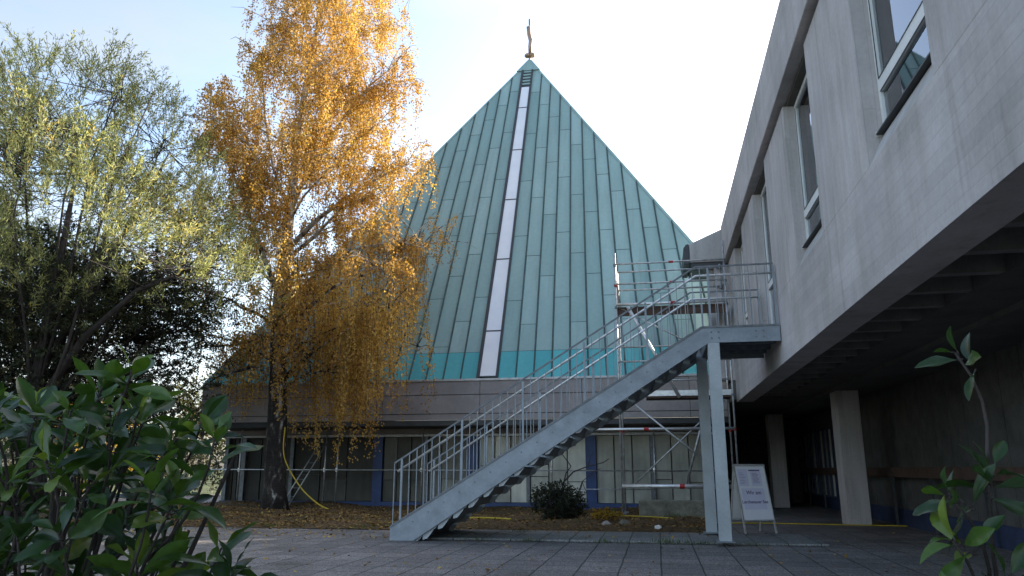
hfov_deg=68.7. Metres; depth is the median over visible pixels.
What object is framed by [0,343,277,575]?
laurel bush
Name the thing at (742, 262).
window frame
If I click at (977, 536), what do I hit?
laurel bush
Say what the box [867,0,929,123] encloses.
window frame
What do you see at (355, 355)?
birch tree
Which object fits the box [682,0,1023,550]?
concrete building
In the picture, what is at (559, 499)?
dark shrub
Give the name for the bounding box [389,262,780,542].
outside staircase
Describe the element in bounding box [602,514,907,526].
yellow cable
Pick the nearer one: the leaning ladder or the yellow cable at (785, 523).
the yellow cable at (785, 523)
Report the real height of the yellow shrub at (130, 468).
4.920 m
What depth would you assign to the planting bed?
16.58 m
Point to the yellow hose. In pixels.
(293, 476)
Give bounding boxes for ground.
[48,470,222,493]
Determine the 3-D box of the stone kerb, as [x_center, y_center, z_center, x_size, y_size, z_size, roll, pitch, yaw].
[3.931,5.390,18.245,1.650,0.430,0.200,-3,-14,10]
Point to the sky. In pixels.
(669, 87)
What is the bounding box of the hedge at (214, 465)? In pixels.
[1,437,225,493]
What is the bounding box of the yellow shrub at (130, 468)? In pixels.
[54,398,159,491]
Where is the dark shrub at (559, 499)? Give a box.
[528,451,608,519]
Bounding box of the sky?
[0,0,778,468]
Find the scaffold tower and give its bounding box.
[596,240,738,514]
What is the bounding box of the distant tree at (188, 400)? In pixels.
[156,373,225,481]
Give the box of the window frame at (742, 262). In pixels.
[740,245,747,324]
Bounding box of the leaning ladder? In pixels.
[287,438,329,504]
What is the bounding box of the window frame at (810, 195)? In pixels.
[794,75,820,238]
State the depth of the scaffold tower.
19.41 m
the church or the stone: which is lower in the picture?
the stone
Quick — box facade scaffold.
[211,426,714,504]
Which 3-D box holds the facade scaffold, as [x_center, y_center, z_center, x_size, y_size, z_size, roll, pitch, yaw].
[-2.040,5.357,22.444,15.800,2.300,0.098,-3,-14,10]
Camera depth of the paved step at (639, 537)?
12.96 m
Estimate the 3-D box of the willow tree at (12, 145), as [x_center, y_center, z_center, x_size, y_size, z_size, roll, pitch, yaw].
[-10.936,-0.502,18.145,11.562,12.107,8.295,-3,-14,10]
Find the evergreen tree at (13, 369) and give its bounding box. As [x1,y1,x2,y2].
[0,210,241,508]
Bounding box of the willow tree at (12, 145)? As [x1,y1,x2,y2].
[0,22,289,516]
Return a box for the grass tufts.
[261,511,785,545]
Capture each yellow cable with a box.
[469,517,510,519]
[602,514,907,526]
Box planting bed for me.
[1,501,717,532]
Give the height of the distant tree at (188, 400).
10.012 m
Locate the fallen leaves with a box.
[27,499,1006,575]
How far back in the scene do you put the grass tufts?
12.36 m
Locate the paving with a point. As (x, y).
(888, 548)
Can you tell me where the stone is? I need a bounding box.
[618,519,629,524]
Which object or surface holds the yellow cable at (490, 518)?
on the planting bed
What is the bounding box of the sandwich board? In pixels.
[730,464,777,533]
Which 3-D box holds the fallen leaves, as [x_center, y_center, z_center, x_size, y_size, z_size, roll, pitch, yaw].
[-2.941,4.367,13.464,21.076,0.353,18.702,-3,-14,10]
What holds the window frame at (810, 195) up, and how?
in the concrete building
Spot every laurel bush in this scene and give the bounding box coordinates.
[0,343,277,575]
[912,326,1023,575]
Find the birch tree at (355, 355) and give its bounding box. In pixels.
[120,0,474,509]
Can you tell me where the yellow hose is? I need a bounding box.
[283,427,328,508]
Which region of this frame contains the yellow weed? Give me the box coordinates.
[590,506,623,520]
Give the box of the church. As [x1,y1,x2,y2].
[200,19,730,510]
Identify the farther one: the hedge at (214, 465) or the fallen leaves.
the hedge at (214, 465)
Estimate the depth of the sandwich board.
13.80 m
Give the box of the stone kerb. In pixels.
[639,500,704,517]
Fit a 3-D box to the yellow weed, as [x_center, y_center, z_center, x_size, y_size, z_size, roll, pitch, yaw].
[2.094,5.077,16.471,0.768,0.547,0.650,-3,-14,10]
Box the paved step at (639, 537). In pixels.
[427,529,828,546]
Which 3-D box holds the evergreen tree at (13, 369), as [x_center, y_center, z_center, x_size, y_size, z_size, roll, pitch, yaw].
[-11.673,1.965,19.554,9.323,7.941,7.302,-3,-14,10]
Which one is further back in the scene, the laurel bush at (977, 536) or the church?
the church
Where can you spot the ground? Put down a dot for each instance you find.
(205, 489)
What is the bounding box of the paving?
[0,493,1023,575]

